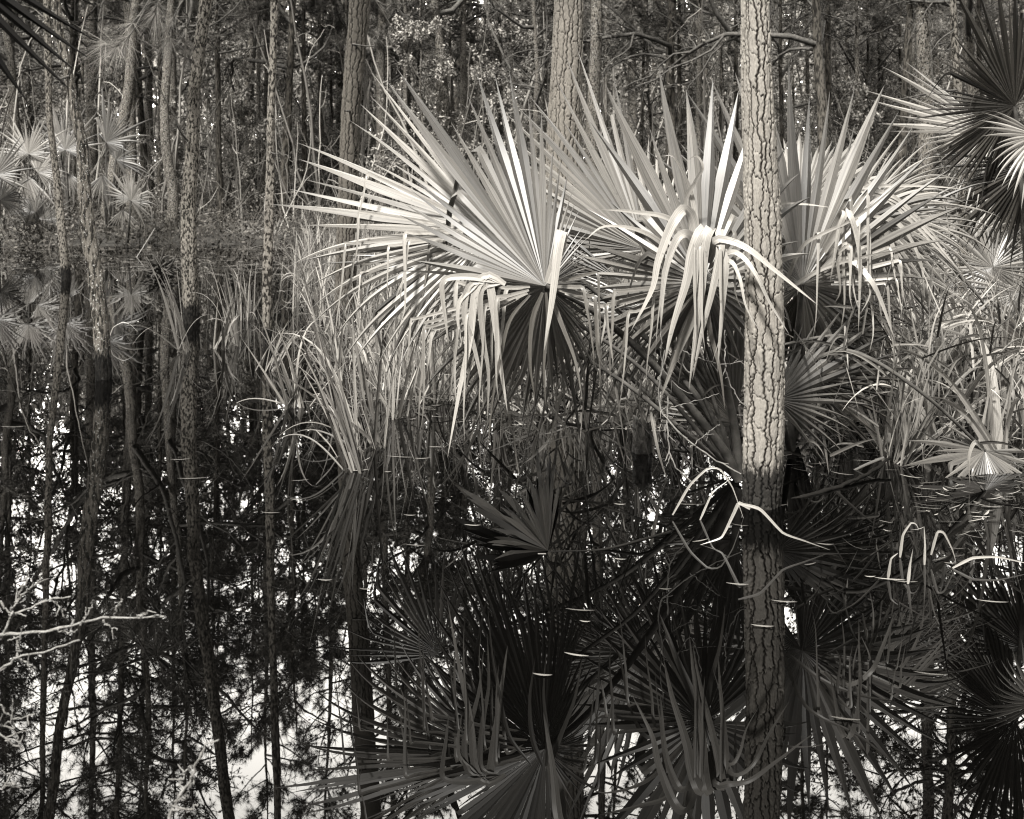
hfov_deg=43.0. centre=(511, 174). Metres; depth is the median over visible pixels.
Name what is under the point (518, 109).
shrub
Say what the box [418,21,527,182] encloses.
shrub
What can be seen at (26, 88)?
oak tree
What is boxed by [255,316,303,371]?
reed clump
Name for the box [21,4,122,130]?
oak tree
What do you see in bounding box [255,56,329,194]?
shrub
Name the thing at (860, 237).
palmetto
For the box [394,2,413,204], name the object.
pine tree
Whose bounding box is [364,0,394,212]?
pine tree
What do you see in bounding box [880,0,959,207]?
pine tree
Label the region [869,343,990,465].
reed clump
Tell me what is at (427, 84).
shrub
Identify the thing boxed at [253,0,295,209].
pine tree
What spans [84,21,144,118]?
pine tree
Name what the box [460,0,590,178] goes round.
oak tree
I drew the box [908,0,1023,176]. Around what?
shrub
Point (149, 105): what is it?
pine tree
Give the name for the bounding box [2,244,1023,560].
floating litter
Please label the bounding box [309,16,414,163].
oak tree
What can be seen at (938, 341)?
reed clump
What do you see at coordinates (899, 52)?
pine tree
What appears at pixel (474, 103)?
shrub
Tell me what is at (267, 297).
pine tree
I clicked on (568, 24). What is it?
pine tree
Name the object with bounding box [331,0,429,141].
pine tree
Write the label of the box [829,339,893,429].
reed clump
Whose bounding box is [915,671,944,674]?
floating leaf
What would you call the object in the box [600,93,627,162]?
shrub
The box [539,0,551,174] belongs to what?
pine tree
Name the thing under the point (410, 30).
shrub
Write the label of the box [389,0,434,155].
pine tree
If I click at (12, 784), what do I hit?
bare branch
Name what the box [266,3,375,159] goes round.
pine tree
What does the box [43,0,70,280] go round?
pine tree
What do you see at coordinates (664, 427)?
reed clump
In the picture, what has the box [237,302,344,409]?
reed clump
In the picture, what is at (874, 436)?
reed clump
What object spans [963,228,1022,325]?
reed clump
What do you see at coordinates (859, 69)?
oak tree
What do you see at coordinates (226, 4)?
pine tree
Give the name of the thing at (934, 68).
pine tree
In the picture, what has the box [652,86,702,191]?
shrub
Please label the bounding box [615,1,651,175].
pine tree
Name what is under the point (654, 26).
pine tree
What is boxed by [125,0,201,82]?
pine spray
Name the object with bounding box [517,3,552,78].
pine tree
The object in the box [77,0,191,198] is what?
pine tree
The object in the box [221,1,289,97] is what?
pine tree
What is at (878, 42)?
pine tree
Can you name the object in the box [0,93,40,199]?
shrub
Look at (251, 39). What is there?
pine tree
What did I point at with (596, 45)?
pine tree
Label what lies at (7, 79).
pine tree
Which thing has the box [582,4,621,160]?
pine tree
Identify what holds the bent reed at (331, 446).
on the water
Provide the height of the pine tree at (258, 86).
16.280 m
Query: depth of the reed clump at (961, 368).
8.53 m
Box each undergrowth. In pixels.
[0,152,1022,254]
[223,215,289,235]
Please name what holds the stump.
in the water
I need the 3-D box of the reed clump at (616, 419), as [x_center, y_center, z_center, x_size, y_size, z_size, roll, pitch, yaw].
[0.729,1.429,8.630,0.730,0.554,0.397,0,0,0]
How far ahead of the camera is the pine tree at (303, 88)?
39.93 m
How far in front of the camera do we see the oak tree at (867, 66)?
39.91 m
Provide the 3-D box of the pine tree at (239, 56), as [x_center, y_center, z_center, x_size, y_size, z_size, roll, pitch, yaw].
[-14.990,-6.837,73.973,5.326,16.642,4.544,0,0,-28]
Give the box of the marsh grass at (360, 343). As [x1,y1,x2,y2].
[272,194,1023,427]
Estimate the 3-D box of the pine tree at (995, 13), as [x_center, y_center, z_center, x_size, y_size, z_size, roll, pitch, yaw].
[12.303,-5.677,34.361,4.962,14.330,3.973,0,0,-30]
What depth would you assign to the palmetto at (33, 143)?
33.42 m
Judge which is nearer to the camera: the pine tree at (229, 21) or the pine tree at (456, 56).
the pine tree at (456, 56)
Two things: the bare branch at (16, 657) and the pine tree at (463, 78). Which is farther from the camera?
the pine tree at (463, 78)
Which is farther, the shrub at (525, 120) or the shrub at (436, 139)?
the shrub at (436, 139)
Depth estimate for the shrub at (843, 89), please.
54.52 m
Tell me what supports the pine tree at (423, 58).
on the ground at (142, 242)
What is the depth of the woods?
85.52 m
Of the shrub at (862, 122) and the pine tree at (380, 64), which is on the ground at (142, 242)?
the shrub at (862, 122)
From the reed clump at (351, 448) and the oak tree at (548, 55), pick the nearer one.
the reed clump at (351, 448)
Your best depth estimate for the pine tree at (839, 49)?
54.10 m
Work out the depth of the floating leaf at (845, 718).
3.93 m
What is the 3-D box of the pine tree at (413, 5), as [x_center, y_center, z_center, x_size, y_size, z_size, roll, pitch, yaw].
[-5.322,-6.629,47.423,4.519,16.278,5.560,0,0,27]
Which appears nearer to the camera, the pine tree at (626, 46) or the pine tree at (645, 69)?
the pine tree at (626, 46)
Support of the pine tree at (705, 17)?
on the ground at (142, 242)
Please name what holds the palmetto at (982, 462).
on the water
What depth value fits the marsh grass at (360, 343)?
11.60 m
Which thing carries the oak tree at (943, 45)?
on the ground at (142, 242)
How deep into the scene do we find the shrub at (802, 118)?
62.10 m
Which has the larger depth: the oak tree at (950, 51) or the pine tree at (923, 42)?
the oak tree at (950, 51)
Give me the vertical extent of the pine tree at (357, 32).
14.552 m
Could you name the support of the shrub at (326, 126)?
on the ground at (142, 242)
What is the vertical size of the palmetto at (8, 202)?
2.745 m
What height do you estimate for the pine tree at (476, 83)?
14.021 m
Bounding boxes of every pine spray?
[75,0,163,85]
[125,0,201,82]
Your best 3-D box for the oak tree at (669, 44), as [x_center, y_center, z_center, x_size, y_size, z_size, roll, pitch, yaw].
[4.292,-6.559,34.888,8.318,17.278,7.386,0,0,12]
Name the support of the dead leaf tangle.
on the water
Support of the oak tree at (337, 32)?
on the ground at (142, 242)
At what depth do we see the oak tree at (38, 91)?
84.97 m
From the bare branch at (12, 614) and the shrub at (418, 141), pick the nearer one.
the bare branch at (12, 614)
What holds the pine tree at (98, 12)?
on the ground at (142, 242)
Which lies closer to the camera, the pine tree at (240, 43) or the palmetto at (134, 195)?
the palmetto at (134, 195)
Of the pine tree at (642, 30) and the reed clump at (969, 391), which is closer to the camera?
the reed clump at (969, 391)
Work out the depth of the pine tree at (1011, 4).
40.01 m
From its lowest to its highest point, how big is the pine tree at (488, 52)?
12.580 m
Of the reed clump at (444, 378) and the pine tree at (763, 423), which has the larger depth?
the reed clump at (444, 378)
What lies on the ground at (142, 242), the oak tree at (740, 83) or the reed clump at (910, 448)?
the oak tree at (740, 83)
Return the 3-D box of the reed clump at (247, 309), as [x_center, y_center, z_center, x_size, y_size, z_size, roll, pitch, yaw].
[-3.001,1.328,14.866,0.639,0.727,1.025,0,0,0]
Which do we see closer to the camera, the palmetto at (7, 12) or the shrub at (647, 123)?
the palmetto at (7, 12)
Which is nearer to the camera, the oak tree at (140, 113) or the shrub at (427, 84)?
the oak tree at (140, 113)
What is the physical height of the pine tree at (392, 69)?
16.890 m
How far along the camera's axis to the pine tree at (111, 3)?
39.93 m
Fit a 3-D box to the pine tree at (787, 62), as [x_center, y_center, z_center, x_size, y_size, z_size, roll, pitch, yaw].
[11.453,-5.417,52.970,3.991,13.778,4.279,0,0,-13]
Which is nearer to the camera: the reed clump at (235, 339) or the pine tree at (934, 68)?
the reed clump at (235, 339)
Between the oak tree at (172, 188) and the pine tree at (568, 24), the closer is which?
the pine tree at (568, 24)
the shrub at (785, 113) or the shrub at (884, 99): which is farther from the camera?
the shrub at (785, 113)
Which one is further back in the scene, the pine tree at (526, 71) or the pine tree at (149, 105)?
the pine tree at (526, 71)
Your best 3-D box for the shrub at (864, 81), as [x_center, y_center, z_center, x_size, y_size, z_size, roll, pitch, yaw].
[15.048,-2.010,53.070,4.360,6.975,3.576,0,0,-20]
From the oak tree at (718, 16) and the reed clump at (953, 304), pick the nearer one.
the reed clump at (953, 304)
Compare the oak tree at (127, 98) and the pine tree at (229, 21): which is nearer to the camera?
the oak tree at (127, 98)
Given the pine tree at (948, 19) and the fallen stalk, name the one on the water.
the fallen stalk
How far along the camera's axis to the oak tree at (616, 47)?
49.81 m
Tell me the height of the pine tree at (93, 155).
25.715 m
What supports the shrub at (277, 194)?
on the ground at (142, 242)
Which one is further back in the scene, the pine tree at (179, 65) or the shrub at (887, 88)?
the pine tree at (179, 65)
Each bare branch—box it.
[0,570,163,639]
[0,628,79,671]
[0,698,34,789]
[167,739,218,818]
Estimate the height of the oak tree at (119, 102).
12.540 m
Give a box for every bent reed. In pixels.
[316,430,366,468]
[672,467,828,549]
[887,522,955,583]
[952,556,1023,568]
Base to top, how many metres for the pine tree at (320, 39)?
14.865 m
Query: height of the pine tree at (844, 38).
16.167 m
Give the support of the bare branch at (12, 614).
on the water
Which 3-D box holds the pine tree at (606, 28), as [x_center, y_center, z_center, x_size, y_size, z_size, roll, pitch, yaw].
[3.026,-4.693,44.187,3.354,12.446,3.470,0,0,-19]
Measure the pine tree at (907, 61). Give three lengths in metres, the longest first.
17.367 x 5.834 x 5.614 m
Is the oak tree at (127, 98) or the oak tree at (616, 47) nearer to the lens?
the oak tree at (127, 98)
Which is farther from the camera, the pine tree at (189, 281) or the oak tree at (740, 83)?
the oak tree at (740, 83)
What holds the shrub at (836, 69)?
on the ground at (142, 242)
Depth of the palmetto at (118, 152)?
31.96 m
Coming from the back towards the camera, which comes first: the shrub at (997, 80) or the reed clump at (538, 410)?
the shrub at (997, 80)
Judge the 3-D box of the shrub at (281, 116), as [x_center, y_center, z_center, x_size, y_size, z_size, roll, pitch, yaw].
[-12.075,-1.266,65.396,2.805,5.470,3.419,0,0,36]
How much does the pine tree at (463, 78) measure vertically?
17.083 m
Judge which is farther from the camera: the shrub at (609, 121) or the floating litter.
the shrub at (609, 121)
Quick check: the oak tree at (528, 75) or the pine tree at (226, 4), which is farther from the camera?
the oak tree at (528, 75)
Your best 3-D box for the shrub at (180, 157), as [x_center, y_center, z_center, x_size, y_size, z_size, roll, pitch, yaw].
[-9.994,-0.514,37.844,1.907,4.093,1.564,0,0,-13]
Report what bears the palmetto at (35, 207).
on the water
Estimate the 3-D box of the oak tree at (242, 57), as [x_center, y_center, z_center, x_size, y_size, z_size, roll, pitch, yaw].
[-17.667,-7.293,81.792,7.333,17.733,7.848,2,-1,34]
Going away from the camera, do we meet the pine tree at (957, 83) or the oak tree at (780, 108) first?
the pine tree at (957, 83)
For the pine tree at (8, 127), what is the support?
on the water
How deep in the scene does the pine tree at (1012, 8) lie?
40.51 m
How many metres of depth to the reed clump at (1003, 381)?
8.55 m
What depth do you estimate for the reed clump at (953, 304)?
8.92 m
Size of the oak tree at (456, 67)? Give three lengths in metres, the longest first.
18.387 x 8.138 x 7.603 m
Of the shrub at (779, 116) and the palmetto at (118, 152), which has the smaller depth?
the palmetto at (118, 152)
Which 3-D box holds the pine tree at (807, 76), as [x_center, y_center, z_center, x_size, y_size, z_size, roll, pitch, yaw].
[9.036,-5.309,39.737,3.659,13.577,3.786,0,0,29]
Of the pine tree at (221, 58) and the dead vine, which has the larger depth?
the pine tree at (221, 58)
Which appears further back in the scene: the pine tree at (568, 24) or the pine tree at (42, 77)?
the pine tree at (42, 77)
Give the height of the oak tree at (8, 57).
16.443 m
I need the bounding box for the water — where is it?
[0,235,1023,818]
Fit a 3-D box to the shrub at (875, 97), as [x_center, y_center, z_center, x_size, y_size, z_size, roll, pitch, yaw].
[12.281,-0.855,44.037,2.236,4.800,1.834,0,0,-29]
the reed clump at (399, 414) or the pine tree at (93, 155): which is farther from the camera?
the pine tree at (93, 155)
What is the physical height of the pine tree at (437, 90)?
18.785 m
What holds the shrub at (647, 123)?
on the ground at (142, 242)
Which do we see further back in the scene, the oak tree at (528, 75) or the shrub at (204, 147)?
the oak tree at (528, 75)
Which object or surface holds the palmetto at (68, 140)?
on the ground at (142, 242)
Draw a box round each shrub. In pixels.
[0,28,27,163]
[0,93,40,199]
[19,90,51,190]
[55,84,109,174]
[60,96,73,189]
[137,88,201,210]
[154,123,163,177]
[155,21,280,190]
[178,75,214,189]
[200,58,283,211]
[201,114,238,197]
[238,17,327,191]
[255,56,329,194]
[256,123,306,207]
[275,29,387,195]
[276,95,297,176]
[292,0,415,202]
[292,53,389,189]
[294,96,335,201]
[309,85,336,193]
[359,0,494,204]
[365,108,402,181]
[388,42,471,190]
[389,117,416,180]
[412,52,440,184]
[413,99,437,193]
[417,101,456,202]
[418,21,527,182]
[429,0,551,197]
[466,61,510,189]
[489,32,582,171]
[491,91,539,200]
[508,94,529,146]
[599,94,639,181]
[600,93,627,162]
[620,75,665,174]
[639,94,664,154]
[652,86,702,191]
[682,67,715,176]
[773,83,804,142]
[773,89,801,143]
[793,28,888,171]
[795,78,816,163]
[813,57,875,154]
[832,43,940,190]
[832,44,909,155]
[832,74,892,184]
[840,93,882,194]
[861,19,955,183]
[866,79,896,179]
[868,36,948,191]
[869,56,944,188]
[883,106,908,171]
[907,46,975,194]
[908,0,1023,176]
[941,12,1023,183]
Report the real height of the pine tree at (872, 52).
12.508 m
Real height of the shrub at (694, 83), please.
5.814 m
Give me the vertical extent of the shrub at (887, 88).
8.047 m
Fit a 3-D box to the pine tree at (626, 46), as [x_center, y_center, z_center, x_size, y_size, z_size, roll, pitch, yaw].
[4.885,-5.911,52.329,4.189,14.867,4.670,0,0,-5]
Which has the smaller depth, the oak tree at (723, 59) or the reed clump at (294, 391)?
the reed clump at (294, 391)
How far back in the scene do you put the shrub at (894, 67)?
40.79 m
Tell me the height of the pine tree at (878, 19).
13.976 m
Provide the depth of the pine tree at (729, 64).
74.23 m
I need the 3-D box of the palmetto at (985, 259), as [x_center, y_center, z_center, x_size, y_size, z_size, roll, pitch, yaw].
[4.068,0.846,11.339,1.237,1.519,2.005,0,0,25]
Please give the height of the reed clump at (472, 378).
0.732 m
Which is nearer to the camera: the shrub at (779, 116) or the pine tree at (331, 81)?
the pine tree at (331, 81)
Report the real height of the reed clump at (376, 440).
1.018 m
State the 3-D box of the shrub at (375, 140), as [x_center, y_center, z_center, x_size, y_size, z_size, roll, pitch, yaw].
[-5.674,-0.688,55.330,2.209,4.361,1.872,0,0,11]
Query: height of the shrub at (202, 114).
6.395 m
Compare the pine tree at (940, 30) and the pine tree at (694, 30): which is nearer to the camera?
the pine tree at (940, 30)
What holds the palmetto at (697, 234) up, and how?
on the water
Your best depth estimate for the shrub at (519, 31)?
38.23 m
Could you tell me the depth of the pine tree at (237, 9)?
37.09 m
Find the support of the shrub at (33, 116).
on the ground at (142, 242)
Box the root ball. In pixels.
[138,249,180,276]
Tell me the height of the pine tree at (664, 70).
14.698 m
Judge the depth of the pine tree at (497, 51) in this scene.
46.93 m
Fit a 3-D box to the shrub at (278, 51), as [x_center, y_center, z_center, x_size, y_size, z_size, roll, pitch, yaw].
[-8.616,-2.275,50.111,3.935,7.676,4.797,0,0,-31]
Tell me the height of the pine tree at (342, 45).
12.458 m
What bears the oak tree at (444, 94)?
on the ground at (142, 242)
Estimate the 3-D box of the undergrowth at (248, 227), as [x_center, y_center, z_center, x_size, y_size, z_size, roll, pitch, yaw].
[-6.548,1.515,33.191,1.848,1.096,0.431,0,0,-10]
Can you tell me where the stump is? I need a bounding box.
[632,415,652,453]
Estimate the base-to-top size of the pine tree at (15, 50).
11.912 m
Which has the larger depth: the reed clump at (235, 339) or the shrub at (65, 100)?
the shrub at (65, 100)
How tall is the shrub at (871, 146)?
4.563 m
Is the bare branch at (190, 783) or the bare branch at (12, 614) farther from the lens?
the bare branch at (12, 614)
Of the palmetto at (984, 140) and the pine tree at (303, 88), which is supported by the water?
the palmetto at (984, 140)
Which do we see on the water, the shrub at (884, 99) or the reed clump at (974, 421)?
the reed clump at (974, 421)
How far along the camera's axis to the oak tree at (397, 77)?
55.56 m
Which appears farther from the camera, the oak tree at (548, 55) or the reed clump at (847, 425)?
the oak tree at (548, 55)
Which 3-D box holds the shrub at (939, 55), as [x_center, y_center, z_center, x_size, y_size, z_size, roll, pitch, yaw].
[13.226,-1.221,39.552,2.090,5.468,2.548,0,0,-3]
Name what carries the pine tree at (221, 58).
on the ground at (142, 242)
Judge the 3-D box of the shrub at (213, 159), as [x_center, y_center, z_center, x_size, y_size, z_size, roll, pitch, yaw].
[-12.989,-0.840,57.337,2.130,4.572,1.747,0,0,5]
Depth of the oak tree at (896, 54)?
54.09 m
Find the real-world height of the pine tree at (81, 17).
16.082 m
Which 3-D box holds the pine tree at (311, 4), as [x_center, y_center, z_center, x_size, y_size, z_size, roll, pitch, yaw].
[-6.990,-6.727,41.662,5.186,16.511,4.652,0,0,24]
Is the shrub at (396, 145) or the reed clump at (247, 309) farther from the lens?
the shrub at (396, 145)
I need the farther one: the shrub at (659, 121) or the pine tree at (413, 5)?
the shrub at (659, 121)
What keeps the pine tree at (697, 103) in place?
on the ground at (142, 242)
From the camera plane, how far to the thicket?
38.89 m
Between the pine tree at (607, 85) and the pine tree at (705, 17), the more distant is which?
the pine tree at (607, 85)
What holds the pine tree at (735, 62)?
on the ground at (142, 242)
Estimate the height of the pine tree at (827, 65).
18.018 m
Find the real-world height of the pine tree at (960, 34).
15.831 m
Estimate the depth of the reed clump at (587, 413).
8.65 m
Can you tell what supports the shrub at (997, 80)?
on the ground at (142, 242)
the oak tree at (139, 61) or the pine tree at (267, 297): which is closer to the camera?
the pine tree at (267, 297)
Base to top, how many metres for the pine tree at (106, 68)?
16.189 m
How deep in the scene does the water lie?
4.96 m
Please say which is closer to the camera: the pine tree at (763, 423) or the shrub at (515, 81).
the pine tree at (763, 423)
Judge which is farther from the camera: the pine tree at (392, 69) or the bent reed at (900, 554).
the pine tree at (392, 69)
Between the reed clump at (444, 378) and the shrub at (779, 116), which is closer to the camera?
the reed clump at (444, 378)
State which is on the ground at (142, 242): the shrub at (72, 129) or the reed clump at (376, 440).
the shrub at (72, 129)
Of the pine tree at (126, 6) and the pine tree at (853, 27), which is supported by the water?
the pine tree at (126, 6)
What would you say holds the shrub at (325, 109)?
on the ground at (142, 242)
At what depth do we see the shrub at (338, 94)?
45.63 m
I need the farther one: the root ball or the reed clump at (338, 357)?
the root ball
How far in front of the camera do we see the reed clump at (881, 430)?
8.07 m
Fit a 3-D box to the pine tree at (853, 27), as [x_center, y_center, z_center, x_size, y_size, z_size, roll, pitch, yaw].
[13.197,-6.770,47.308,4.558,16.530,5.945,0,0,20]
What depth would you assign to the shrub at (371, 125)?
43.48 m
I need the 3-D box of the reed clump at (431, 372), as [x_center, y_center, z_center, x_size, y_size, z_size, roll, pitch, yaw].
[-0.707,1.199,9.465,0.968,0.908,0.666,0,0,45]
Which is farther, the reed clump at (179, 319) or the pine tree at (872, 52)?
the pine tree at (872, 52)
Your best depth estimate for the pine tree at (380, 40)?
37.84 m
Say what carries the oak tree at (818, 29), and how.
on the ground at (142, 242)
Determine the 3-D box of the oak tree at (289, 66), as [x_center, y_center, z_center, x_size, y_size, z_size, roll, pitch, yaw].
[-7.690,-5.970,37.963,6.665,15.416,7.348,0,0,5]
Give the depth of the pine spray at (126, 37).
13.62 m
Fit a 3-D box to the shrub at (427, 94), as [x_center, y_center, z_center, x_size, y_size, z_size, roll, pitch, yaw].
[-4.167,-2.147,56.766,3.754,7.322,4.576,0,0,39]
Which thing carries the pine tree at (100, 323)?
on the water
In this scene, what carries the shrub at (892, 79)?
on the ground at (142, 242)
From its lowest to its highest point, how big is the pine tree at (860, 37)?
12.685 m
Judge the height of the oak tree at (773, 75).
11.167 m
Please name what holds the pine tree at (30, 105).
on the ground at (142, 242)
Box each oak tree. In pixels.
[0,0,118,208]
[0,1,101,134]
[0,3,66,220]
[0,15,65,139]
[5,33,63,135]
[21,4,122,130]
[39,0,195,209]
[41,0,252,210]
[81,0,155,227]
[99,8,180,184]
[160,0,252,229]
[177,0,348,220]
[189,1,299,109]
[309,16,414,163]
[326,0,473,192]
[332,0,430,74]
[370,2,445,191]
[397,3,470,148]
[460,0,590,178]
[470,0,552,124]
[505,7,583,126]
[506,0,675,197]
[509,1,619,128]
[528,0,625,174]
[583,0,737,167]
[604,0,874,242]
[624,0,740,134]
[643,0,774,210]
[706,3,801,155]
[713,54,796,137]
[722,0,873,152]
[772,0,948,152]
[797,3,909,152]
[841,7,950,91]
[867,0,986,253]
[891,14,996,119]
[910,17,987,181]
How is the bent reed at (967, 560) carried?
on the water
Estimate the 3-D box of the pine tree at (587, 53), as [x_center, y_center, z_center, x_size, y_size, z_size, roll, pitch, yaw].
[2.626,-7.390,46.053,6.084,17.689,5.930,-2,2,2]
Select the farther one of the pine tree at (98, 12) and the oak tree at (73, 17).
the pine tree at (98, 12)
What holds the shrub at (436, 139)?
on the ground at (142, 242)
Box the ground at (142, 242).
[1,194,1021,252]
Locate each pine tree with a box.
[0,0,70,197]
[0,0,72,210]
[0,15,22,79]
[2,25,37,155]
[16,2,85,187]
[40,1,120,193]
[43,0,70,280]
[50,0,111,380]
[58,0,141,206]
[61,0,177,208]
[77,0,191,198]
[78,0,143,176]
[83,8,121,94]
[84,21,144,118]
[99,0,196,206]
[122,1,162,219]
[142,0,157,206]
[152,0,256,136]
[156,1,241,187]
[163,0,268,213]
[174,0,298,220]
[175,0,211,323]
[183,5,245,190]
[189,4,247,184]
[205,2,285,184]
[211,0,297,204]
[221,0,263,207]
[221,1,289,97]
[244,0,335,196]
[252,0,348,214]
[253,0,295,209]
[262,0,279,350]
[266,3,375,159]
[270,0,377,206]
[282,0,371,206]
[321,0,393,152]
[328,0,420,202]
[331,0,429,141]
[332,0,363,192]
[335,0,374,329]
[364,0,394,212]
[366,0,439,210]
[374,1,429,146]
[377,0,457,188]
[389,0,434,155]
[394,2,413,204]
[396,0,552,184]
[400,1,476,117]
[416,6,508,124]
[424,0,488,158]
[443,0,543,188]
[443,0,552,162]
[472,0,517,147]
[506,0,553,145]
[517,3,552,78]
[518,0,587,141]
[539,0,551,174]
[539,0,656,158]
[546,0,583,395]
[582,0,615,231]
[582,0,625,162]
[582,0,630,167]
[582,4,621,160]
[586,0,691,206]
[602,0,665,143]
[613,0,720,198]
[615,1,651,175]
[617,3,686,116]
[640,0,732,163]
[640,3,688,97]
[650,0,787,163]
[681,0,810,178]
[682,8,715,177]
[706,0,741,126]
[740,0,784,509]
[770,0,823,144]
[775,0,864,142]
[784,0,853,177]
[797,3,876,141]
[809,2,887,65]
[809,2,895,111]
[831,0,904,198]
[831,0,915,129]
[832,4,893,107]
[834,0,915,171]
[834,0,943,162]
[864,0,960,193]
[869,2,1003,195]
[871,0,943,253]
[873,7,997,105]
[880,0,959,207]
[883,0,970,318]
[931,0,1023,93]
[938,0,1023,201]
[958,0,1023,152]
[997,0,1023,42]
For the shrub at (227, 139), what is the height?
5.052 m
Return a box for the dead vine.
[658,324,745,483]
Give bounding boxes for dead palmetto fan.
[454,450,670,560]
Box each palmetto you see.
[0,0,93,99]
[0,114,70,233]
[0,135,45,246]
[4,174,72,239]
[32,103,104,223]
[91,89,155,238]
[103,167,158,245]
[272,50,817,482]
[647,70,998,461]
[790,348,1023,481]
[865,0,1023,267]
[899,186,1023,341]
[950,280,1023,386]
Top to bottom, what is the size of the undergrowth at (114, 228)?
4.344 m
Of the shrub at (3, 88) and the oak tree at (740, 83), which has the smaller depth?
the shrub at (3, 88)
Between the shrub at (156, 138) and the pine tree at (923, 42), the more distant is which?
the shrub at (156, 138)
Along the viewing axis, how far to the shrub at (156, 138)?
66.87 m
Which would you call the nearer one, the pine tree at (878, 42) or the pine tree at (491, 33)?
the pine tree at (878, 42)
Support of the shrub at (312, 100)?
on the ground at (142, 242)
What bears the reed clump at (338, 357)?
on the water
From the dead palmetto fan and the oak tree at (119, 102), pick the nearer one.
the dead palmetto fan
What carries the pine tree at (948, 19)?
on the ground at (142, 242)
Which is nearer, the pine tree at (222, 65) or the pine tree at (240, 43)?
the pine tree at (240, 43)
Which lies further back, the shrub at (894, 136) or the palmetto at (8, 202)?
the shrub at (894, 136)
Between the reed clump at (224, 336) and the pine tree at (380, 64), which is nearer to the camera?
the reed clump at (224, 336)
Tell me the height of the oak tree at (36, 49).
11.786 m
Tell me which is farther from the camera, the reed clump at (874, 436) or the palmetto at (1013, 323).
the palmetto at (1013, 323)
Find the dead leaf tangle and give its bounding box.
[433,234,1023,477]
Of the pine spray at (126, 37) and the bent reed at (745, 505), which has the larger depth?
the pine spray at (126, 37)
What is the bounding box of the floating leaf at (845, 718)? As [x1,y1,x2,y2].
[831,716,859,719]
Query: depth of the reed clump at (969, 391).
7.68 m
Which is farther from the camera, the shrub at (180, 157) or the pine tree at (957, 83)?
the shrub at (180, 157)
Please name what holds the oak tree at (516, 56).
on the ground at (142, 242)
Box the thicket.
[0,0,1023,229]
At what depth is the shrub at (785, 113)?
67.42 m
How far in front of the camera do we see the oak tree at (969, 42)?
26.44 m
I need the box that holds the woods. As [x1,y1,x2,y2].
[1,0,1023,194]
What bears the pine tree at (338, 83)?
on the ground at (142, 242)
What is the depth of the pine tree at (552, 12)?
46.48 m
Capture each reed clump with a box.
[118,253,206,352]
[193,255,245,348]
[213,293,245,349]
[227,262,279,321]
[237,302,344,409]
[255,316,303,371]
[261,268,351,380]
[276,287,402,451]
[280,289,368,473]
[343,319,436,419]
[381,312,475,400]
[383,295,452,404]
[427,314,549,408]
[510,350,555,416]
[548,354,632,423]
[587,360,652,425]
[647,352,685,431]
[786,310,1005,454]
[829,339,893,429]
[836,310,946,442]
[844,296,1023,450]
[863,300,1023,466]
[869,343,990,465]
[870,271,1023,420]
[890,220,1023,385]
[933,273,1023,426]
[935,306,1021,427]
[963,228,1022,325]
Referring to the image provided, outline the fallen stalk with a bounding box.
[793,456,890,497]
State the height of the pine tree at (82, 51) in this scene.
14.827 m

